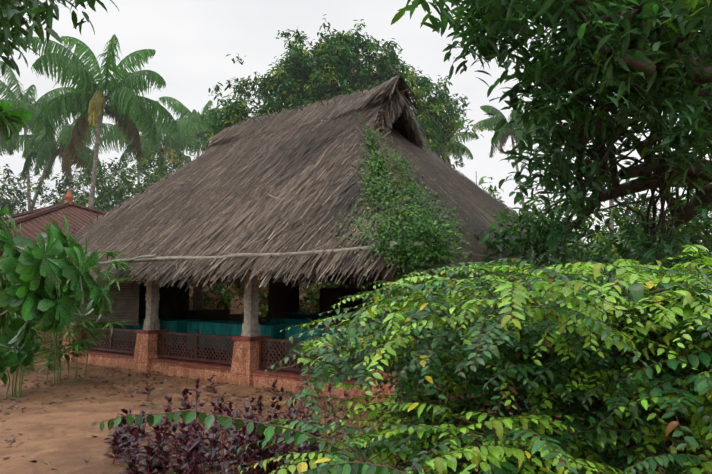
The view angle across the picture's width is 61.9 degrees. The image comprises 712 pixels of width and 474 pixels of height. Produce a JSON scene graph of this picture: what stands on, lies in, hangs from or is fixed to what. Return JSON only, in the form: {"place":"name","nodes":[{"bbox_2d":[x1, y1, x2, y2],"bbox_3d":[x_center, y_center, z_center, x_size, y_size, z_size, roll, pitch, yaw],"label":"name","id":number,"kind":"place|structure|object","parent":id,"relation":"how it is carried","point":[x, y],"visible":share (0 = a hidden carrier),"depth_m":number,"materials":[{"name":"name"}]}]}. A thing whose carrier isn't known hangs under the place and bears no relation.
{"place":"outdoors","nodes":[
{"label":"outdoors","id":0,"kind":"place"},
{"bbox_2d":[33,349,57,359],"bbox_3d":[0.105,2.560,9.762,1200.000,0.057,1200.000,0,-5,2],"label":"ground","id":1,"kind":"structure","parent":0,"point":[44,353],"depth_m":15.78,"materials":[{"name":"brown soil"}]},
{"bbox_2d":[0,168,41,216],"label":"tree foliage","id":2,"kind":"object","parent":1,"relation":"on","point":[7,200],"visible":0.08,"depth_m":31.13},
{"bbox_2d":[24,122,30,210],"bbox_3d":[-21.136,-1.415,38.035,1.041,13.193,0.419,0,-5,2],"label":"palm trunk","id":3,"kind":"object","parent":1,"relation":"on","point":[25,132],"visible":0.15,"depth_m":38.17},
{"bbox_2d":[0,61,73,156],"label":"palm fronds","id":4,"kind":"object","parent":3,"relation":"attached to","point":[40,103],"visible":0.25,"depth_m":38.02,"materials":[{"name":"green plant"}]},
{"bbox_2d":[29,144,57,210],"bbox_3d":[-18.272,-0.297,33.089,3.053,10.070,0.419,0,-5,2],"label":"palm trunk","id":5,"kind":"object","parent":1,"relation":"on","point":[34,200],"visible":0.19,"depth_m":33.29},
{"bbox_2d":[0,100,124,186],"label":"palm fronds","id":6,"kind":"object","parent":5,"relation":"attached to","point":[39,152],"visible":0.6,"depth_m":32.89,"materials":[{"name":"green plant"}]},
{"bbox_2d":[0,164,111,216],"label":"tree foliage","id":7,"kind":"object","parent":1,"relation":"on","point":[65,183],"depth_m":29.17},
{"bbox_2d":[37,177,127,211],"bbox_3d":[-15.558,1.383,34.274,8.593,9.998,8.387,0,-5,2],"label":"tree foliage","id":8,"kind":"object","parent":1,"relation":"on","point":[98,201],"depth_m":33.69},
{"bbox_2d":[88,97,106,207],"bbox_3d":[-11.975,-1.185,26.581,1.128,10.606,0.419,4,-7,-38],"label":"palm trunk","id":9,"kind":"object","parent":1,"relation":"on","point":[94,169],"visible":0.42,"depth_m":26.80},
{"bbox_2d":[22,34,178,170],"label":"palm fronds","id":10,"kind":"object","parent":9,"relation":"attached to","point":[125,103],"visible":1,"depth_m":26.54,"materials":[{"name":"green plant"}]},
{"bbox_2d":[55,161,141,210],"bbox_3d":[-15.957,0.268,36.396,8.646,9.543,7.972,0,-5,2],"label":"tree foliage","id":11,"kind":"object","parent":1,"relation":"on","point":[97,186],"depth_m":34.79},
{"bbox_2d":[56,144,183,212],"bbox_3d":[-11.238,0.008,29.912,8.944,8.869,8.264,0,-5,2],"label":"tree foliage","id":12,"kind":"object","parent":1,"relation":"on","point":[82,200],"visible":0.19,"depth_m":28.94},
{"bbox_2d":[0,251,243,348],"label":"tiled house walls","id":13,"kind":"structure","parent":1,"relation":"on","point":[236,310],"depth_m":22.23,"materials":[{"name":"pink paint"}]},
{"bbox_2d":[0,202,108,251],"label":"tiled roof","id":14,"kind":"structure","parent":13,"relation":"on","point":[35,221],"depth_m":20.80,"materials":[{"name":"brown tile"}]},
{"bbox_2d":[64,186,72,204],"bbox_3d":[-11.304,-1.628,23.366,0.342,0.750,0.360,0,-5,2],"label":"roof finial","id":15,"kind":"object","parent":14,"relation":"on","point":[68,197],"visible":0.92,"depth_m":23.26,"materials":[{"name":"orange ceramic"}]},
{"bbox_2d":[97,140,198,207],"bbox_3d":[-10.363,-0.208,31.762,8.075,9.626,9.068,0,-5,2],"label":"tree foliage","id":16,"kind":"object","parent":1,"relation":"on","point":[157,163],"depth_m":30.71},
{"bbox_2d":[0,350,435,473],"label":"fallen leaves","id":17,"kind":"object","parent":1,"relation":"on","point":[156,407],"visible":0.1,"depth_m":8.34,"materials":[{"name":"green plant"}]},
{"bbox_2d":[0,347,556,473],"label":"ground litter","id":18,"kind":"object","parent":1,"relation":"on","point":[156,395],"visible":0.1,"depth_m":8.98,"materials":[{"name":"brown plant"}]},
{"bbox_2d":[121,345,460,374],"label":"pavilion floor","id":19,"kind":"structure","parent":1,"relation":"on","point":[279,355],"depth_m":13.43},
{"bbox_2d":[371,276,381,323],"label":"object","id":20,"kind":"object","parent":19,"relation":"on","point":[377,286],"visible":0.15,"depth_m":15.16,"materials":[{"name":"green plant"}]},
{"bbox_2d":[330,114,486,402],"bbox_3d":[0.940,-0.284,9.869,2.497,5.250,5.923,0,-5,2],"label":"roof vine","id":21,"kind":"object","parent":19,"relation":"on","point":[426,234],"depth_m":8.20,"materials":[{"name":"green plant"}]},
{"bbox_2d":[113,271,516,365],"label":"interior wall","id":22,"kind":"structure","parent":1,"relation":"on","point":[283,299],"depth_m":16.45,"materials":[{"name":"black"}]},
{"bbox_2d":[64,276,189,346],"bbox_3d":[-5.850,1.770,14.737,2.693,1.900,4.421,0,-5,2],"label":"bamboo blind","id":23,"kind":"object","parent":22,"relation":"hanging from","point":[129,301],"visible":0.2,"depth_m":13.96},
{"bbox_2d":[13,76,579,291],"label":"pavilion thatch roof","id":24,"kind":"structure","parent":22,"relation":"on","point":[399,83],"depth_m":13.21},
{"bbox_2d":[97,241,555,275],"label":"pavilion eave poles","id":25,"kind":"object","parent":24,"relation":"on","point":[174,258],"visible":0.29,"depth_m":9.73,"materials":[{"name":"brown wood"}]},
{"bbox_2d":[0,206,711,336],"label":"background shrubs","id":26,"kind":"object","parent":1,"relation":"on","point":[312,300],"visible":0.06,"depth_m":21.01,"materials":[{"name":"green plant"}]},
{"bbox_2d":[258,283,700,321],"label":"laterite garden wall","id":27,"kind":"structure","parent":1,"relation":"on","point":[265,291],"depth_m":22.60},
{"bbox_2d":[401,190,575,300],"bbox_3d":[3.517,1.689,18.730,7.091,6.112,6.999,0,-5,2],"label":"tree foliage","id":28,"kind":"object","parent":1,"relation":"on","point":[531,223],"visible":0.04,"depth_m":18.14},
{"bbox_2d":[474,176,532,213],"bbox_3d":[3.853,1.824,21.538,7.394,7.818,7.409,0,-5,2],"label":"tree foliage","id":29,"kind":"object","parent":1,"relation":"on","point":[490,187],"depth_m":20.20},
{"bbox_2d":[510,129,523,208],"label":"palm trunk","id":30,"kind":"object","parent":1,"relation":"on","point":[513,145],"visible":0.27,"depth_m":43.26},
{"bbox_2d":[472,97,537,157],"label":"palm fronds","id":31,"kind":"object","parent":30,"relation":"attached to","point":[504,134],"visible":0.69,"depth_m":43.24,"materials":[{"name":"green plant"}]},
{"bbox_2d":[517,199,701,265],"bbox_3d":[7.251,2.100,19.466,10.381,6.943,8.015,0,-5,2],"label":"shrub","id":32,"kind":"object","parent":1,"relation":"on","point":[606,215],"depth_m":18.89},
{"bbox_2d":[608,112,613,244],"bbox_3d":[12.287,-2.164,28.958,0.562,12.995,0.419,0,-5,2],"label":"tree trunk","id":33,"kind":"object","parent":1,"relation":"on","point":[611,217],"visible":0.06,"depth_m":28.79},
{"bbox_2d":[551,43,644,107],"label":"coconut palm fronds","id":34,"kind":"object","parent":33,"relation":"attached to","point":[582,63],"depth_m":29.58,"materials":[{"name":"green plant"}]},
{"bbox_2d":[525,195,711,303],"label":"shrub","id":35,"kind":"object","parent":1,"relation":"on","point":[590,223],"depth_m":17.19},
{"bbox_2d":[570,188,711,321],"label":"shrub","id":36,"kind":"object","parent":1,"relation":"on","point":[620,220],"depth_m":15.90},
{"bbox_3d":[-12.320,-0.496,39.822,2.139,11.704,0.419,0,-5,2],"label":"coconut palm trunk","id":37,"kind":"object","parent":1,"relation":"on","visible":0},
{"bbox_2d":[92,109,210,174],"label":"palm fronds","id":38,"kind":"object","parent":37,"relation":"attached to","point":[171,142],"visible":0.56,"depth_m":39.74,"materials":[{"name":"green plant"}]},
{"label":"coconut palm trunk","id":39,"kind":"object","parent":1,"relation":"on","visible":0},
{"bbox_2d":[158,96,251,152],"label":"palm fronds","id":40,"kind":"object","parent":39,"relation":"attached to","point":[193,116],"visible":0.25,"depth_m":45.16,"materials":[{"name":"green plant"}]},
{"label":"coconut palm trunk","id":41,"kind":"object","parent":1,"relation":"on","visible":0},
{"bbox_2d":[422,121,478,166],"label":"palm fronds","id":42,"kind":"object","parent":41,"relation":"attached to","point":[459,154],"visible":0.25,"depth_m":45.51,"materials":[{"name":"green plant"}]},
{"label":"coconut palm trunk","id":43,"kind":"object","parent":1,"relation":"on","visible":0},
{"bbox_2d":[103,92,171,146],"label":"palm fronds","id":44,"kind":"object","parent":43,"relation":"attached to","point":[104,115],"visible":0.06,"depth_m":51.02,"materials":[{"name":"green plant"}]},
{"bbox_2d":[0,0,119,76],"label":"mango tree","id":45,"kind":"object","parent":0,"point":[12,12],"visible":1,"depth_m":5.59,"materials":[{"name":"green plant"}]},
{"bbox_2d":[99,409,404,473],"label":"leafy branch","id":46,"kind":"object","parent":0,"point":[299,439],"depth_m":3.32,"materials":[{"name":"green plant"}]},
{"bbox_2d":[109,313,446,361],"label":"pavilion table cloths","id":47,"kind":"object","parent":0,"point":[273,328],"visible":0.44,"depth_m":12.22,"materials":[{"name":"teal fabric"}]},
{"bbox_2d":[61,274,501,406],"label":"pavilion laterite walls","id":48,"kind":"structure","parent":0,"point":[245,359],"depth_m":10.51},
{"bbox_2d":[64,324,462,385],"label":"red pavilion caps","id":49,"kind":"object","parent":48,"relation":"on","point":[281,373],"visible":0.17,"depth_m":11.00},
{"bbox_2d":[81,317,472,378],"bbox_3d":[-0.954,2.336,14.226,9.050,0.603,7.050,-4,-7,37],"label":"lattice railing","id":50,"kind":"object","parent":49,"relation":"on","point":[197,343],"visible":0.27,"depth_m":11.38,"materials":[{"name":"brown wood"}]},
{"bbox_2d":[70,266,490,340],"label":"pavilion granite columns","id":51,"kind":"structure","parent":49,"relation":"on","point":[251,324],"depth_m":10.66,"materials":[{"name":"grey stone"}]},
{"bbox_2d":[289,318,320,366],"bbox_3d":[-1.075,2.154,11.553,0.861,1.152,0.722,0,-5,2],"label":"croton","id":52,"kind":"object","parent":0,"point":[309,319],"depth_m":11.53,"materials":[{"name":"green plant"}]},
{"bbox_2d":[195,14,483,167],"bbox_3d":[-0.870,-3.050,26.266,12.949,14.293,8.244,0,-5,2],"label":"mango tree","id":53,"kind":"object","parent":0,"point":[334,58],"depth_m":25.82,"materials":[{"name":"green plant"}]},
{"bbox_2d":[0,360,710,473],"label":"yard ground","id":54,"kind":"structure","parent":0,"point":[59,443],"depth_m":7.82,"materials":[{"name":"brown soil"}]},
{"bbox_2d":[5,278,46,398],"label":"bamboo canes","id":55,"kind":"object","parent":54,"relation":"on","point":[14,393],"visible":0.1,"depth_m":9.10,"materials":[{"name":"green plant"}]},
{"bbox_2d":[0,258,82,375],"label":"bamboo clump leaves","id":56,"kind":"object","parent":55,"relation":"attached to","point":[50,366],"visible":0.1,"depth_m":9.27,"materials":[{"name":"green plant"}]},
{"bbox_2d":[0,99,111,384],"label":"leafy shrub","id":57,"kind":"object","parent":54,"relation":"on","point":[33,269],"depth_m":4.23,"materials":[{"name":"green plant"}]},
{"bbox_2d":[34,252,117,385],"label":"bamboo canes","id":58,"kind":"object","parent":54,"relation":"on","point":[56,345],"visible":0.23,"depth_m":10.70,"materials":[{"name":"green plant"}]},
{"bbox_2d":[25,240,131,373],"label":"bamboo leaves","id":59,"kind":"object","parent":58,"relation":"on","point":[76,345],"visible":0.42,"depth_m":10.68,"materials":[{"name":"green plant"}]},
{"bbox_2d":[102,372,354,473],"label":"purple-leaved shrub","id":60,"kind":"object","parent":54,"relation":"on","point":[188,444],"depth_m":5.27,"materials":[{"name":"purple plant"}]},
{"bbox_2d":[139,372,405,429],"bbox_3d":[-1.316,2.090,8.048,3.198,0.617,3.103,2,-6,-17],"label":"bloodleaf loose","id":61,"kind":"object","parent":54,"relation":"on","point":[273,386],"depth_m":8.98,"materials":[{"name":"purple plant"}]},
{"bbox_2d":[215,391,702,473],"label":"bush","id":62,"kind":"object","parent":54,"relation":"on","point":[503,464],"depth_m":3.48,"materials":[{"name":"green plant"}]},
{"bbox_2d":[232,401,666,470],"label":"sauropus shrub berries","id":63,"kind":"object","parent":62,"relation":"on","point":[560,460],"visible":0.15,"depth_m":3.38,"materials":[{"name":"red plant"}]},
{"bbox_2d":[265,245,711,473],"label":"bush","id":64,"kind":"object","parent":54,"relation":"on","point":[633,291],"depth_m":3.70,"materials":[{"name":"green plant"}]},
{"bbox_2d":[326,262,708,431],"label":"sauropus shrub berries","id":65,"kind":"object","parent":64,"relation":"on","point":[498,301],"visible":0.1,"depth_m":3.90,"materials":[{"name":"red plant"}]},
{"bbox_2d":[510,340,711,473],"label":"bush","id":66,"kind":"object","parent":54,"relation":"on","point":[683,461],"depth_m":3.33,"materials":[{"name":"green plant"}]},
{"bbox_2d":[0,0,711,281],"label":"sky","id":67,"kind":"structure","parent":0,"point":[191,40],"materials":[{"name":"white"}]},
{"bbox_2d":[391,0,711,284],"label":"mango tree","id":68,"kind":"object","parent":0,"point":[504,19],"depth_m":7.87,"materials":[{"name":"green plant"}]}
]}

